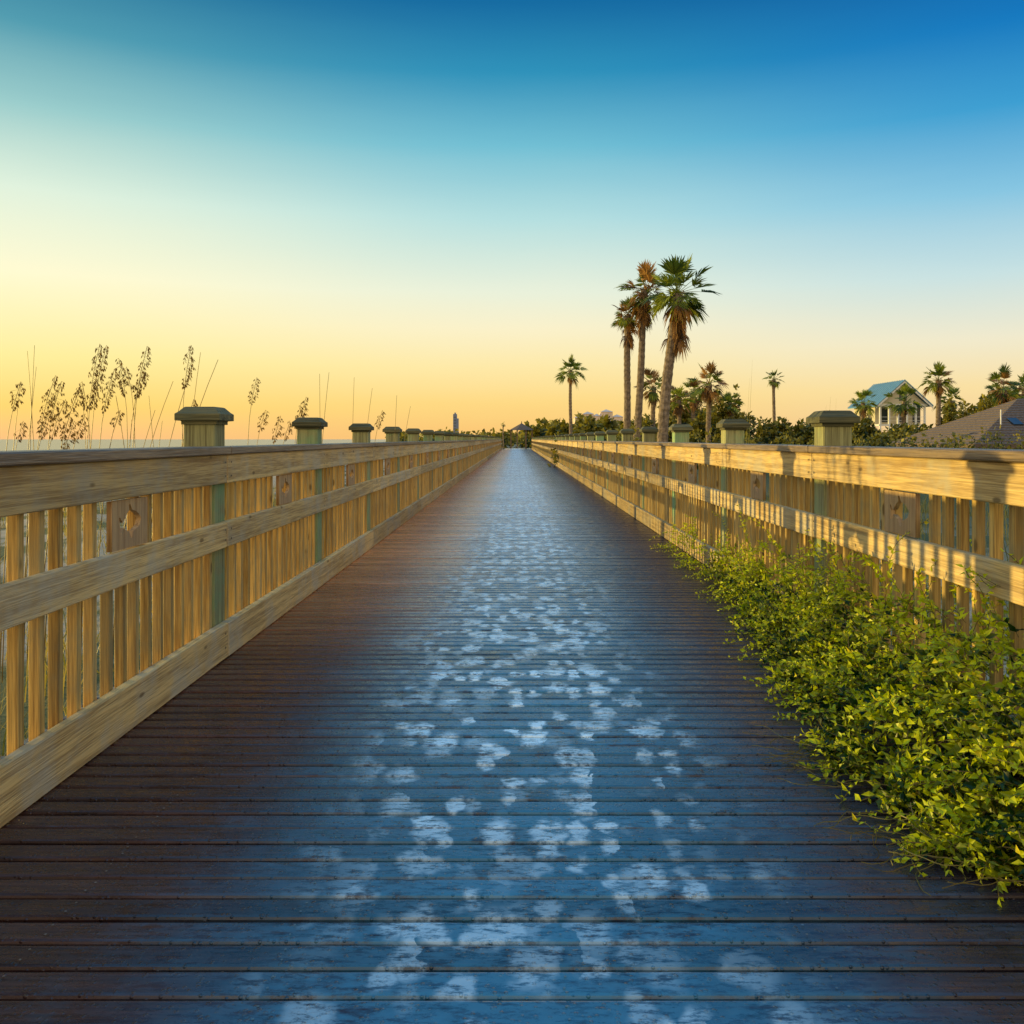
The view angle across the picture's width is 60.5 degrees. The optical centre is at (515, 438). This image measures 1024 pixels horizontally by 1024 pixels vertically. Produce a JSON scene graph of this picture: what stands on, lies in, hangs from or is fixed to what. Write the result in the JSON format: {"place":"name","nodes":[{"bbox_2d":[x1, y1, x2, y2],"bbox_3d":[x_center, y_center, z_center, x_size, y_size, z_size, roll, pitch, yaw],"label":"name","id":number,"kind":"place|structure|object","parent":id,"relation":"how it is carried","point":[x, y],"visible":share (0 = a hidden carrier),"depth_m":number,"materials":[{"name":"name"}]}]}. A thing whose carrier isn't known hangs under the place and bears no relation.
{"place":"outdoors","nodes":[
{"label":"outdoors","id":0,"kind":"place"},
{"bbox_2d":[0,439,385,450],"bbox_3d":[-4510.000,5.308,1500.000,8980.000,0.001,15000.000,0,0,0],"label":"sea","id":1,"kind":"structure","parent":0,"point":[55,444],"depth_m":1003.56,"materials":[{"name":"grey liquid"}]},
{"bbox_2d":[0,444,1008,755],"bbox_3d":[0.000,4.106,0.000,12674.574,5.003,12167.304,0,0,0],"label":"ground","id":2,"kind":"structure","parent":0,"point":[102,552],"depth_m":11.18,"materials":[{"name":"green soil"}]},
{"bbox_2d":[0,483,277,755],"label":"dune grass","id":3,"kind":"structure","parent":2,"relation":"on","point":[65,635],"depth_m":6.98,"materials":[{"name":"plant"}]},
{"bbox_2d":[0,344,410,682],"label":"sea oats","id":4,"kind":"object","parent":2,"relation":"on","point":[139,392],"visible":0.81,"depth_m":6.58,"materials":[{"name":"beige plant"}]},
{"bbox_2d":[453,413,458,432],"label":"condo tower","id":5,"kind":"structure","parent":2,"relation":"on","point":[455,422],"depth_m":900.00,"materials":[{"name":"grey concrete"}]},
{"bbox_2d":[385,427,544,447],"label":"distant treeline","id":6,"kind":"object","parent":2,"relation":"on","point":[521,437],"visible":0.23,"depth_m":179.81,"materials":[{"name":"green plant"}]},
{"bbox_2d":[501,423,504,448],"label":"palm tree","id":7,"kind":"object","parent":2,"relation":"on","point":[503,426],"visible":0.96,"depth_m":149.90,"materials":[{"name":"green plant"}]},
{"bbox_2d":[0,448,1023,1023],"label":"wooden boardwalk","id":8,"kind":"structure","parent":2,"relation":"on","point":[476,746],"depth_m":2.45,"materials":[{"name":"wood"}]},
{"bbox_2d":[0,407,501,827],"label":"wooden railing","id":9,"kind":"object","parent":8,"relation":"on","point":[220,557],"visible":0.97,"depth_m":3.74,"materials":[{"name":"brown wood"}]},
{"bbox_2d":[510,421,532,448],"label":"wooden gazebo","id":10,"kind":"object","parent":8,"relation":"on","point":[521,426],"visible":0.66,"depth_m":103.36,"materials":[{"name":"grey wood"}]},
{"bbox_2d":[531,410,1023,775],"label":"wooden railing","id":11,"kind":"object","parent":8,"relation":"on","point":[832,484],"visible":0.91,"depth_m":4.64,"materials":[{"name":"brown wood"}]},
{"bbox_2d":[648,505,1023,906],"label":"flowering vine","id":12,"kind":"object","parent":8,"relation":"on","point":[960,810],"visible":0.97,"depth_m":2.98,"materials":[{"name":"green plant"}]},
{"bbox_2d":[554,354,586,433],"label":"palm tree","id":13,"kind":"object","parent":2,"relation":"on","point":[572,376],"visible":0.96,"depth_m":91.84,"materials":[{"name":"green plant"}]},
{"bbox_2d":[574,409,622,424],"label":"seaside hotel","id":14,"kind":"structure","parent":2,"relation":"on","point":[606,412],"depth_m":620.00,"materials":[{"name":"white paint"}]},
{"bbox_2d":[611,296,652,428],"bbox_3d":[5.648,-2.519,43.905,2.016,9.658,2.312,0,0,40],"label":"palm tree","id":15,"kind":"object","parent":2,"relation":"on","point":[628,325],"visible":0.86,"depth_m":43.85,"materials":[{"name":"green plant"}]},
{"bbox_2d":[616,259,667,440],"bbox_3d":[6.267,-3.249,42.884,2.790,11.116,3.109,0,0,0],"label":"palm tree","id":16,"kind":"object","parent":2,"relation":"on","point":[643,318],"visible":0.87,"depth_m":42.84,"materials":[{"name":"brown plant"}]},
{"bbox_2d":[634,367,675,433],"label":"palm tree","id":17,"kind":"object","parent":2,"relation":"on","point":[652,396],"visible":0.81,"depth_m":69.82,"materials":[{"name":"green plant"}]},
{"bbox_2d":[640,253,721,473],"bbox_3d":[7.647,-3.240,40.940,3.616,11.100,3.595,0,0,31],"label":"palm tree","id":18,"kind":"object","parent":2,"relation":"on","point":[680,310],"visible":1,"depth_m":40.77,"materials":[{"name":"green plant"}]},
{"bbox_2d":[670,385,697,423],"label":"palm tree","id":19,"kind":"object","parent":2,"relation":"on","point":[678,407],"visible":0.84,"depth_m":65.80,"materials":[{"name":"green plant"}]},
{"bbox_2d":[672,376,706,430],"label":"palm tree","id":20,"kind":"object","parent":2,"relation":"on","point":[693,384],"visible":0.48,"depth_m":74.81,"materials":[{"name":"green plant"}]},
{"bbox_2d":[687,360,728,442],"bbox_3d":[13.621,-1.613,61.926,3.277,7.845,2.648,0,0,0],"label":"palm tree","id":21,"kind":"object","parent":2,"relation":"on","point":[708,395],"visible":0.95,"depth_m":61.81,"materials":[{"name":"green plant"}]},
{"bbox_2d":[719,392,743,418],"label":"palm tree","id":22,"kind":"object","parent":2,"relation":"on","point":[728,396],"visible":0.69,"depth_m":69.66,"materials":[{"name":"green plant"}]},
{"bbox_2d":[521,383,1023,469],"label":"scrub foliage","id":23,"kind":"object","parent":2,"relation":"on","point":[864,433],"visible":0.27,"depth_m":73.17,"materials":[{"name":"green plant"}]},
{"bbox_2d":[763,368,784,425],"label":"palm tree","id":24,"kind":"object","parent":2,"relation":"on","point":[773,384],"visible":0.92,"depth_m":84.88,"materials":[{"name":"green plant"}]},
{"bbox_2d":[658,377,1008,680],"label":"dune grass","id":25,"kind":"structure","parent":2,"relation":"on","point":[923,504],"depth_m":15.61,"materials":[{"name":"plant"}]},
{"bbox_2d":[849,389,878,417],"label":"palm tree","id":26,"kind":"object","parent":2,"relation":"on","point":[862,407],"visible":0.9,"depth_m":99.54,"materials":[{"name":"green plant"}]},
{"bbox_2d":[884,383,923,427],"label":"palm tree","id":27,"kind":"object","parent":2,"relation":"on","point":[902,409],"visible":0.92,"depth_m":89.77,"materials":[{"name":"green plant"}]},
{"bbox_2d":[875,381,932,429],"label":"porch and trim","id":28,"kind":"object","parent":2,"relation":"on","point":[924,410],"visible":0.48,"depth_m":118.05,"materials":[{"name":"white paint"}]},
{"bbox_2d":[848,380,932,408],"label":"metal roof","id":29,"kind":"structure","parent":28,"relation":"on","point":[880,390],"depth_m":120.40,"materials":[{"name":"blue metal"}]},
{"bbox_2d":[917,361,956,426],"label":"palm tree","id":30,"kind":"object","parent":2,"relation":"on","point":[937,387],"visible":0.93,"depth_m":84.80,"materials":[{"name":"green plant"}]},
{"bbox_2d":[932,387,967,416],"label":"palm tree","id":31,"kind":"object","parent":2,"relation":"on","point":[950,393],"visible":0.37,"depth_m":87.65,"materials":[{"name":"green plant"}]},
{"bbox_2d":[984,362,1023,406],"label":"palm tree","id":32,"kind":"object","parent":2,"relation":"on","point":[999,397],"visible":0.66,"depth_m":69.75,"materials":[{"name":"green plant"}]},
{"bbox_2d":[1001,373,1023,399],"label":"palm tree","id":33,"kind":"object","parent":2,"relation":"on","point":[1016,389],"visible":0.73,"depth_m":66.06,"materials":[{"name":"green plant"}]},
{"bbox_2d":[0,0,1023,438],"label":"sky","id":34,"kind":"structure","parent":0,"point":[431,206],"materials":[{"name":"blue"}]},
{"bbox_2d":[854,384,924,424],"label":"walls","id":35,"kind":"structure","parent":0,"point":[893,418],"depth_m":119.60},
{"bbox_2d":[859,394,919,421],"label":"windows","id":36,"kind":"structure","parent":35,"relation":"attached to","point":[884,415],"depth_m":119.55,"materials":[{"name":"grey glass"}]},
{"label":"walls","id":37,"kind":"object","parent":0,"visible":0},
{"bbox_2d":[887,399,1023,447],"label":"hip roof","id":38,"kind":"structure","parent":37,"relation":"on","point":[989,418],"depth_m":46.59,"materials":[{"name":"grey"}]},
{"bbox_2d":[1006,418,1023,425],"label":"skylights","id":39,"kind":"object","parent":38,"relation":"on","point":[1015,421],"visible":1,"depth_m":45.15,"materials":[{"name":"blue glass"}]}
]}

